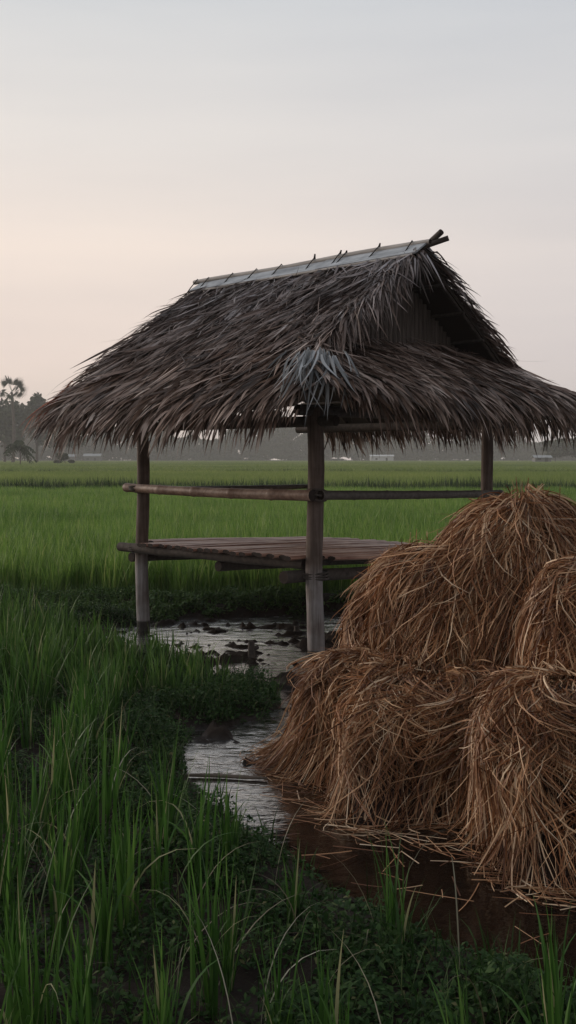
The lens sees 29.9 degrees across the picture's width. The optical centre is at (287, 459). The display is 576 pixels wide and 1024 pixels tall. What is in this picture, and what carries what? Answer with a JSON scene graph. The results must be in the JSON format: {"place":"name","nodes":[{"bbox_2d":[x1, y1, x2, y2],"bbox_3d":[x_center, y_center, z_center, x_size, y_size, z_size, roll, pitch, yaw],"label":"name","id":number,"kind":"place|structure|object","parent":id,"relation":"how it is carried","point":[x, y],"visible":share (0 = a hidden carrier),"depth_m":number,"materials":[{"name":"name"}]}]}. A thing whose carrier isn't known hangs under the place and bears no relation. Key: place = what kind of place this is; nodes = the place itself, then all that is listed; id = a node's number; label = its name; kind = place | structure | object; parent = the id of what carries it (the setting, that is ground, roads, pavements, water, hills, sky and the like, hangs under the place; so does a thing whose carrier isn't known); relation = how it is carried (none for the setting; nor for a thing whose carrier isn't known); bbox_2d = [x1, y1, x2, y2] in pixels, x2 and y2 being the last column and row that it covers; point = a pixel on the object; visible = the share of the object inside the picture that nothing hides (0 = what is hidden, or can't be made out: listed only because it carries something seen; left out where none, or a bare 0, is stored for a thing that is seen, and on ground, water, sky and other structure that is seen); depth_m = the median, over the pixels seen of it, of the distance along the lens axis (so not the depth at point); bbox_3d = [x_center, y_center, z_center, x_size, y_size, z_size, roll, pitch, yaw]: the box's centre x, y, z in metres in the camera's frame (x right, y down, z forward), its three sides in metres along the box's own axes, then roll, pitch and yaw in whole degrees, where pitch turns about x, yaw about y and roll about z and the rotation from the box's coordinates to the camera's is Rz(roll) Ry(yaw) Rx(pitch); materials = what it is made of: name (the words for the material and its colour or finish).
{"place":"outdoors","nodes":[
{"label":"outdoors","id":0,"kind":"place"},
{"bbox_2d":[0,460,570,1023],"bbox_3d":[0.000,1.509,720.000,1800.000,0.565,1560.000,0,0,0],"label":"ground","id":1,"kind":"structure","parent":0,"point":[220,730],"depth_m":3.76,"materials":[{"name":"green plant"}]},
{"bbox_2d":[0,646,20,702],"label":"rice plant","id":2,"kind":"object","parent":1,"relation":"on","point":[15,668],"visible":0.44,"depth_m":6.48,"materials":[{"name":"green plant"}]},
{"bbox_2d":[1,727,24,812],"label":"rice plant","id":3,"kind":"object","parent":1,"relation":"on","point":[9,753],"visible":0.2,"depth_m":4.85,"materials":[{"name":"green plant"}]},
{"bbox_2d":[0,375,26,461],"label":"palm tree","id":4,"kind":"object","parent":1,"relation":"on","point":[16,382],"visible":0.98,"depth_m":269.70,"materials":[{"name":"green plant"}]},
{"bbox_2d":[0,942,28,1023],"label":"rice plant","id":5,"kind":"object","parent":1,"relation":"on","point":[4,1001],"visible":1,"depth_m":2.33,"materials":[{"name":"green plant"}]},
{"bbox_2d":[0,740,28,833],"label":"rice plant","id":6,"kind":"object","parent":1,"relation":"on","point":[3,810],"visible":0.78,"depth_m":4.56,"materials":[{"name":"green plant"}]},
{"bbox_2d":[0,675,32,752],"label":"rice plant","id":7,"kind":"object","parent":1,"relation":"on","point":[6,706],"visible":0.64,"depth_m":5.66,"materials":[{"name":"green plant"}]},
{"bbox_2d":[0,698,32,818],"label":"rice plant","id":8,"kind":"object","parent":1,"relation":"on","point":[3,750],"visible":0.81,"depth_m":4.66,"materials":[{"name":"green plant"}]},
{"bbox_2d":[0,791,33,915],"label":"rice plant","id":9,"kind":"object","parent":1,"relation":"on","point":[4,860],"visible":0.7,"depth_m":3.75,"materials":[{"name":"green plant"}]},
{"bbox_2d":[0,398,34,461],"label":"broad tree","id":10,"kind":"object","parent":1,"relation":"on","point":[22,413],"visible":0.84,"depth_m":280.61,"materials":[{"name":"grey plant"}]},
{"bbox_2d":[0,653,37,734],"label":"rice plant","id":11,"kind":"object","parent":1,"relation":"on","point":[15,702],"visible":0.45,"depth_m":6.02,"materials":[{"name":"green plant"}]},
{"bbox_2d":[0,697,37,756],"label":"rice plant","id":12,"kind":"object","parent":1,"relation":"on","point":[2,731],"visible":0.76,"depth_m":5.29,"materials":[{"name":"green plant"}]},
{"bbox_2d":[2,677,36,750],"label":"rice plant","id":13,"kind":"object","parent":1,"relation":"on","point":[26,734],"visible":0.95,"depth_m":5.83,"materials":[{"name":"green plant"}]},
{"bbox_2d":[3,440,36,463],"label":"palm tree","id":14,"kind":"object","parent":1,"relation":"on","point":[19,445],"visible":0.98,"depth_m":149.92,"materials":[{"name":"green plant"}]},
{"bbox_2d":[0,888,49,1023],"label":"rice plant","id":15,"kind":"object","parent":1,"relation":"on","point":[13,1009],"visible":0.68,"depth_m":2.89,"materials":[{"name":"green plant"}]},
{"bbox_2d":[2,779,47,886],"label":"rice plant","id":16,"kind":"object","parent":1,"relation":"on","point":[23,864],"visible":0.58,"depth_m":3.99,"materials":[{"name":"green plant"}]},
{"bbox_2d":[0,874,50,1017],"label":"rice plant","id":17,"kind":"object","parent":1,"relation":"on","point":[19,947],"visible":0.34,"depth_m":3.04,"materials":[{"name":"green plant"}]},
{"bbox_2d":[4,637,46,719],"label":"rice plant","id":18,"kind":"object","parent":1,"relation":"on","point":[30,691],"visible":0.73,"depth_m":6.34,"materials":[{"name":"green plant"}]},
{"bbox_2d":[6,743,51,858],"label":"rice plant","id":19,"kind":"object","parent":1,"relation":"on","point":[40,805],"visible":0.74,"depth_m":4.28,"materials":[{"name":"green plant"}]},
{"bbox_2d":[0,809,61,982],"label":"rice plant","id":20,"kind":"object","parent":1,"relation":"on","point":[8,895],"visible":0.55,"depth_m":3.29,"materials":[{"name":"green plant"}]},
{"bbox_2d":[25,391,47,461],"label":"broad tree","id":21,"kind":"object","parent":1,"relation":"on","point":[35,401],"visible":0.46,"depth_m":299.29,"materials":[{"name":"green plant"}]},
{"bbox_2d":[0,875,94,1023],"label":"rice plant","id":22,"kind":"object","parent":1,"relation":"on","point":[38,1011],"visible":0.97,"depth_m":2.79,"materials":[{"name":"green plant"}]},
{"bbox_2d":[29,696,69,749],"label":"rice plant","id":23,"kind":"object","parent":1,"relation":"on","point":[57,732],"visible":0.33,"depth_m":5.61,"materials":[{"name":"green plant"}]},
{"bbox_2d":[34,656,69,713],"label":"rice plant","id":24,"kind":"object","parent":1,"relation":"on","point":[47,698],"visible":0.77,"depth_m":6.51,"materials":[{"name":"green plant"}]},
{"bbox_2d":[13,700,91,823],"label":"rice plant","id":25,"kind":"object","parent":1,"relation":"on","point":[62,765],"visible":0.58,"depth_m":4.68,"materials":[{"name":"green plant"}]},
{"bbox_2d":[13,741,92,843],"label":"rice plant","id":26,"kind":"object","parent":1,"relation":"on","point":[53,802],"visible":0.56,"depth_m":4.47,"materials":[{"name":"green plant"}]},
{"bbox_2d":[5,899,113,1023],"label":"rice plant","id":27,"kind":"object","parent":1,"relation":"on","point":[71,1018],"visible":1,"depth_m":2.61,"materials":[{"name":"green plant"}]},
{"bbox_2d":[25,767,101,892],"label":"rice plant","id":28,"kind":"object","parent":1,"relation":"on","point":[73,825],"visible":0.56,"depth_m":3.88,"materials":[{"name":"green plant"}]},
{"bbox_2d":[20,765,107,886],"bbox_3d":[-0.818,1.353,4.009,0.296,0.485,0.416,5,0,0],"label":"rice plant","id":29,"kind":"object","parent":1,"relation":"on","point":[81,815],"visible":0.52,"depth_m":4.01,"materials":[{"name":"green plant"}]},
{"bbox_2d":[53,453,74,462],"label":"round bush","id":30,"kind":"object","parent":1,"relation":"on","point":[64,456],"visible":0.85,"depth_m":189.81,"materials":[{"name":"green plant"}]},
{"bbox_2d":[42,423,86,459],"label":"broad tree","id":31,"kind":"object","parent":1,"relation":"on","point":[51,443],"visible":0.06,"depth_m":307.99,"materials":[{"name":"green plant"}]},
{"bbox_2d":[27,698,102,787],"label":"rice plant","id":32,"kind":"object","parent":1,"relation":"on","point":[48,748],"visible":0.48,"depth_m":5.17,"materials":[{"name":"green plant"}]},
{"bbox_2d":[58,454,76,460],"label":"field shed","id":33,"kind":"structure","parent":1,"relation":"on","point":[71,456],"depth_m":467.50,"materials":[{"name":"grey paint"}]},
{"bbox_2d":[34,694,107,802],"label":"rice plant","id":34,"kind":"object","parent":1,"relation":"on","point":[72,755],"visible":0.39,"depth_m":4.85,"materials":[{"name":"green plant"}]},
{"bbox_2d":[30,803,113,957],"bbox_3d":[-0.720,1.329,3.506,0.205,0.534,0.348,0,0,-29],"label":"rice plant","id":35,"kind":"object","parent":1,"relation":"on","point":[56,897],"visible":0.77,"depth_m":3.43,"materials":[{"name":"green plant"}]},
{"bbox_2d":[39,891,106,1023],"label":"rice plant","id":36,"kind":"object","parent":1,"relation":"on","point":[71,962],"visible":0.55,"depth_m":2.99,"materials":[{"name":"green plant"}]},
{"bbox_2d":[55,682,102,761],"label":"rice plant","id":37,"kind":"object","parent":1,"relation":"on","point":[63,729],"visible":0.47,"depth_m":5.44,"materials":[{"name":"green plant"}]},
{"bbox_2d":[60,736,102,840],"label":"rice plant","id":38,"kind":"object","parent":1,"relation":"on","point":[85,795],"visible":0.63,"depth_m":4.46,"materials":[{"name":"green plant"}]},
{"bbox_2d":[72,652,90,707],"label":"rice plant","id":39,"kind":"object","parent":1,"relation":"on","point":[74,675],"visible":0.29,"depth_m":6.56,"materials":[{"name":"green plant"}]},
{"bbox_2d":[47,997,115,1023],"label":"rice plant","id":40,"kind":"object","parent":1,"relation":"on","point":[67,1013],"visible":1,"depth_m":2.21,"materials":[{"name":"green plant"}]},
{"bbox_2d":[59,668,109,740],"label":"rice plant","id":41,"kind":"object","parent":1,"relation":"on","point":[78,701],"visible":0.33,"depth_m":5.82,"materials":[{"name":"green plant"}]},
{"bbox_2d":[68,670,102,752],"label":"rice plant","id":42,"kind":"object","parent":1,"relation":"on","point":[82,706],"visible":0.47,"depth_m":5.56,"materials":[{"name":"green plant"}]},
{"bbox_2d":[65,664,110,725],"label":"rice plant","id":43,"kind":"object","parent":1,"relation":"on","point":[82,681],"visible":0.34,"depth_m":6.16,"materials":[{"name":"green plant"}]},
{"bbox_2d":[69,658,107,705],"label":"rice plant","id":44,"kind":"object","parent":1,"relation":"on","point":[88,678],"visible":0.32,"depth_m":6.31,"materials":[{"name":"green plant"}]},
{"bbox_2d":[55,700,123,777],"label":"rice plant","id":45,"kind":"object","parent":1,"relation":"on","point":[87,749],"visible":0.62,"depth_m":5.20,"materials":[{"name":"green plant"}]},
{"bbox_2d":[66,669,115,759],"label":"rice plant","id":46,"kind":"object","parent":1,"relation":"on","point":[94,712],"visible":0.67,"depth_m":5.45,"materials":[{"name":"green plant"}]},
{"bbox_2d":[83,454,102,460],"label":"field shed","id":47,"kind":"structure","parent":1,"relation":"on","point":[92,457],"depth_m":477.50,"materials":[{"name":"grey paint"}]},
{"bbox_2d":[48,822,147,972],"bbox_3d":[-0.597,1.344,3.397,0.273,0.474,0.321,0,0,11],"label":"rice plant","id":48,"kind":"object","parent":1,"relation":"on","point":[105,927],"visible":0.91,"depth_m":3.32,"materials":[{"name":"green plant"}]},
{"bbox_2d":[87,654,115,738],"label":"rice plant","id":49,"kind":"object","parent":1,"relation":"on","point":[109,719],"visible":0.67,"depth_m":5.94,"materials":[{"name":"green plant"}]},
{"bbox_2d":[92,726,127,815],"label":"rice plant","id":50,"kind":"object","parent":1,"relation":"on","point":[107,781],"visible":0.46,"depth_m":4.68,"materials":[{"name":"green plant"}]},
{"bbox_2d":[91,646,136,718],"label":"rice plant","id":51,"kind":"object","parent":1,"relation":"on","point":[116,702],"visible":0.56,"depth_m":6.15,"materials":[{"name":"green plant"}]},
{"bbox_2d":[0,573,230,710],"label":"grass","id":52,"kind":"structure","parent":1,"relation":"on","point":[16,625],"depth_m":7.43,"materials":[{"name":"green plant"}]},
{"bbox_2d":[102,696,147,788],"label":"rice plant","id":53,"kind":"object","parent":1,"relation":"on","point":[124,746],"visible":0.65,"depth_m":4.99,"materials":[{"name":"green plant"}]},
{"bbox_2d":[69,776,195,939],"bbox_3d":[-0.512,1.326,3.528,0.445,0.545,0.317,-3,5,-35],"label":"rice plant","id":54,"kind":"object","parent":1,"relation":"on","point":[121,881],"visible":0.79,"depth_m":3.56,"materials":[{"name":"green plant"}]},
{"bbox_2d":[110,799,161,875],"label":"rice plant","id":55,"kind":"object","parent":1,"relation":"on","point":[130,837],"visible":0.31,"depth_m":3.97,"materials":[{"name":"green plant"}]},
{"bbox_2d":[97,715,186,860],"bbox_3d":[-0.577,1.275,4.161,0.269,0.600,0.357,0,0,-25],"label":"rice plant","id":56,"kind":"object","parent":1,"relation":"on","point":[115,792],"visible":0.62,"depth_m":4.22,"materials":[{"name":"green plant"}]},
{"bbox_2d":[115,943,193,1023],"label":"rice plant","id":57,"kind":"object","parent":1,"relation":"on","point":[164,1015],"visible":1,"depth_m":2.60,"materials":[{"name":"green plant"}]},
{"bbox_2d":[120,726,199,856],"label":"rice plant","id":58,"kind":"object","parent":1,"relation":"on","point":[172,810],"visible":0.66,"depth_m":4.13,"materials":[{"name":"green plant"}]},
{"bbox_2d":[122,912,223,1023],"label":"rice plant","id":59,"kind":"object","parent":1,"relation":"on","point":[159,984],"visible":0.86,"depth_m":2.82,"materials":[{"name":"green plant"}]},
{"bbox_2d":[0,577,361,620],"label":"ground cover","id":60,"kind":"object","parent":1,"relation":"on","point":[157,598],"visible":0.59,"depth_m":11.16,"materials":[{"name":"green plant"}]},
{"bbox_2d":[139,844,224,961],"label":"rice plant","id":61,"kind":"object","parent":1,"relation":"on","point":[202,907],"visible":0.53,"depth_m":3.39,"materials":[{"name":"green plant"}]},
{"bbox_2d":[120,770,244,921],"bbox_3d":[-0.373,1.308,3.756,0.402,0.541,0.225,-1,-1,-33],"label":"rice plant","id":62,"kind":"object","parent":1,"relation":"on","point":[165,868],"visible":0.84,"depth_m":3.70,"materials":[{"name":"green plant"}]},
{"bbox_2d":[154,753,225,893],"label":"rice plant","id":63,"kind":"object","parent":1,"relation":"on","point":[199,843],"visible":0.84,"depth_m":3.82,"materials":[{"name":"green plant"}]},
{"bbox_2d":[173,844,258,995],"bbox_3d":[-0.188,1.359,3.126,0.185,0.457,0.331,2,-1,17],"label":"rice plant","id":64,"kind":"object","parent":1,"relation":"on","point":[230,938],"visible":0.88,"depth_m":3.19,"materials":[{"name":"green plant"}]},
{"bbox_2d":[162,825,285,1020],"bbox_3d":[-0.210,1.312,3.106,0.310,0.550,0.269,0,0,-42],"label":"rice plant","id":65,"kind":"object","parent":1,"relation":"on","point":[211,993],"visible":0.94,"depth_m":3.06,"materials":[{"name":"green plant"}]},
{"bbox_2d":[206,772,261,875],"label":"rice plant","id":66,"kind":"object","parent":1,"relation":"on","point":[226,828],"visible":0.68,"depth_m":3.94,"materials":[{"name":"green plant"}]},
{"bbox_2d":[249,909,309,1023],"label":"rice plant","id":67,"kind":"object","parent":1,"relation":"on","point":[277,996],"visible":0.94,"depth_m":2.86,"materials":[{"name":"green plant"}]},
{"bbox_2d":[4,663,560,1023],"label":"withered grass","id":68,"kind":"structure","parent":1,"relation":"on","point":[244,903],"depth_m":3.35,"materials":[{"name":"plant"}]},
{"bbox_2d":[0,597,575,1023],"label":"ground cover","id":69,"kind":"object","parent":1,"relation":"on","point":[491,964],"visible":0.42,"depth_m":3.51,"materials":[{"name":"green plant"}]},
{"bbox_2d":[0,483,575,594],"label":"rice field","id":70,"kind":"structure","parent":1,"relation":"on","point":[66,536],"depth_m":16.96,"materials":[{"name":"green plant"}]},
{"bbox_2d":[0,416,575,460],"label":"treeline","id":71,"kind":"object","parent":1,"relation":"on","point":[280,444],"visible":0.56,"depth_m":526.83,"materials":[{"name":"plant"}]},
{"bbox_2d":[266,842,327,928],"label":"rice plant","id":72,"kind":"object","parent":1,"relation":"on","point":[293,899],"visible":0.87,"depth_m":3.57,"materials":[{"name":"green plant"}]},
{"bbox_2d":[21,229,575,662],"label":"field hut","id":73,"kind":"object","parent":1,"relation":"on","point":[398,342],"visible":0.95,"depth_m":9.21,"materials":[{"name":"brown plant"}]},
{"bbox_2d":[277,915,359,1023],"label":"rice plant","id":74,"kind":"object","parent":1,"relation":"on","point":[323,1014],"visible":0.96,"depth_m":2.75,"materials":[{"name":"green plant"}]},
{"bbox_2d":[311,964,349,1023],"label":"rice plant","id":75,"kind":"object","parent":1,"relation":"on","point":[346,1018],"visible":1,"depth_m":2.68,"materials":[{"name":"green plant"}]},
{"bbox_2d":[369,455,393,460],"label":"field shed","id":76,"kind":"structure","parent":1,"relation":"on","point":[381,458],"depth_m":502.00,"materials":[{"name":"white"}]},
{"bbox_2d":[364,818,421,954],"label":"rice plant","id":77,"kind":"object","parent":1,"relation":"on","point":[392,899],"visible":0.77,"depth_m":3.37,"materials":[{"name":"green plant"}]},
{"bbox_2d":[414,958,484,1023],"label":"rice plant","id":78,"kind":"object","parent":1,"relation":"on","point":[460,1011],"visible":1,"depth_m":2.65,"materials":[{"name":"green plant"}]},
{"bbox_2d":[488,933,575,1023],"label":"rice plant","id":79,"kind":"object","parent":1,"relation":"on","point":[555,1013],"visible":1,"depth_m":2.53,"materials":[{"name":"green plant"}]},
{"bbox_2d":[531,455,552,461],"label":"field shed","id":80,"kind":"structure","parent":1,"relation":"on","point":[542,458],"depth_m":313.00,"materials":[{"name":"grey paint"}]},
{"bbox_2d":[532,896,575,1023],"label":"rice plant","id":81,"kind":"object","parent":1,"relation":"on","point":[544,952],"visible":0.58,"depth_m":2.85,"materials":[{"name":"green plant"}]},
{"bbox_2d":[540,441,575,461],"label":"broad tree","id":82,"kind":"object","parent":1,"relation":"on","point":[556,451],"visible":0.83,"depth_m":326.81,"materials":[{"name":"green plant"}]},
{"bbox_2d":[556,438,575,457],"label":"broad tree","id":83,"kind":"object","parent":1,"relation":"on","point":[573,454],"visible":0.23,"depth_m":337.75,"materials":[{"name":"green plant"}]},
{"bbox_2d":[0,469,575,488],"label":"rice field","id":84,"kind":"structure","parent":0,"point":[247,476],"depth_m":51.48,"materials":[{"name":"green plant"}]},
{"bbox_2d":[0,460,575,472],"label":"rice field","id":85,"kind":"structure","parent":0,"point":[390,465],"depth_m":125.52,"materials":[{"name":"green plant"}]},
{"bbox_2d":[0,474,575,489],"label":"dyke grass","id":86,"kind":"structure","parent":0,"point":[361,484],"depth_m":40.44,"materials":[{"name":"green plant"}]},
{"bbox_2d":[0,0,575,459],"label":"sky","id":87,"kind":"structure","parent":0,"point":[150,149],"materials":[{"name":"white"}]},
{"bbox_2d":[294,626,301,631],"bbox_3d":[0.092,1.590,9.908,0.080,0.120,0.056,0,0,0],"label":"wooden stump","id":88,"kind":"object","parent":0,"point":[296,629],"visible":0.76,"depth_m":9.89,"materials":[{"name":"wood"}]},
{"bbox_2d":[89,612,575,997],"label":"water","id":89,"kind":"structure","parent":0,"point":[487,904],"depth_m":4.49,"materials":[{"name":"black liquid"}]},
{"bbox_2d":[183,773,266,778],"bbox_3d":[-0.317,1.588,5.410,0.431,0.022,0.032,0,0,7],"label":"stick","id":90,"kind":"object","parent":89,"relation":"on","point":[213,775],"visible":0.82,"depth_m":5.40,"materials":[{"name":"brown wood"}]},
{"bbox_2d":[248,641,258,657],"bbox_3d":[-0.279,1.585,8.710,0.098,0.232,0.064,0,0,0],"label":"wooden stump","id":91,"kind":"object","parent":89,"relation":"in","point":[252,648],"visible":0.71,"depth_m":8.69,"materials":[{"name":"brown wood"}]},
{"bbox_2d":[237,638,417,795],"bbox_3d":[0.331,1.279,5.710,1.166,0.683,1.079,0,0,-33],"label":"straw heap","id":92,"kind":"object","parent":89,"relation":"on","point":[301,751],"visible":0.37,"depth_m":5.46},
{"bbox_2d":[304,637,505,838],"bbox_3d":[0.654,1.263,5.207,1.205,0.713,1.342,0,0,0],"label":"straw heap","id":93,"kind":"object","parent":89,"relation":"on","point":[397,730],"visible":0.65,"depth_m":4.94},
{"bbox_2d":[330,530,481,679],"bbox_3d":[0.736,1.008,5.940,1.260,1.225,1.206,0,0,45],"label":"straw heap","id":94,"kind":"object","parent":93,"relation":"on","point":[388,603],"visible":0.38,"depth_m":5.69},
{"bbox_2d":[420,478,575,676],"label":"straw heap","id":95,"kind":"object","parent":93,"relation":"on","point":[501,543],"visible":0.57,"depth_m":5.46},
{"bbox_2d":[259,776,575,943],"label":"straw litter","id":96,"kind":"object","parent":89,"relation":"on","point":[440,851],"visible":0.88,"depth_m":4.38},
{"bbox_2d":[422,633,575,908],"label":"straw heap","id":97,"kind":"object","parent":89,"relation":"on","point":[521,760],"visible":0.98,"depth_m":4.23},
{"bbox_2d":[502,554,575,685],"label":"straw heap","id":98,"kind":"object","parent":97,"relation":"on","point":[547,619],"visible":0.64,"depth_m":4.93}
]}

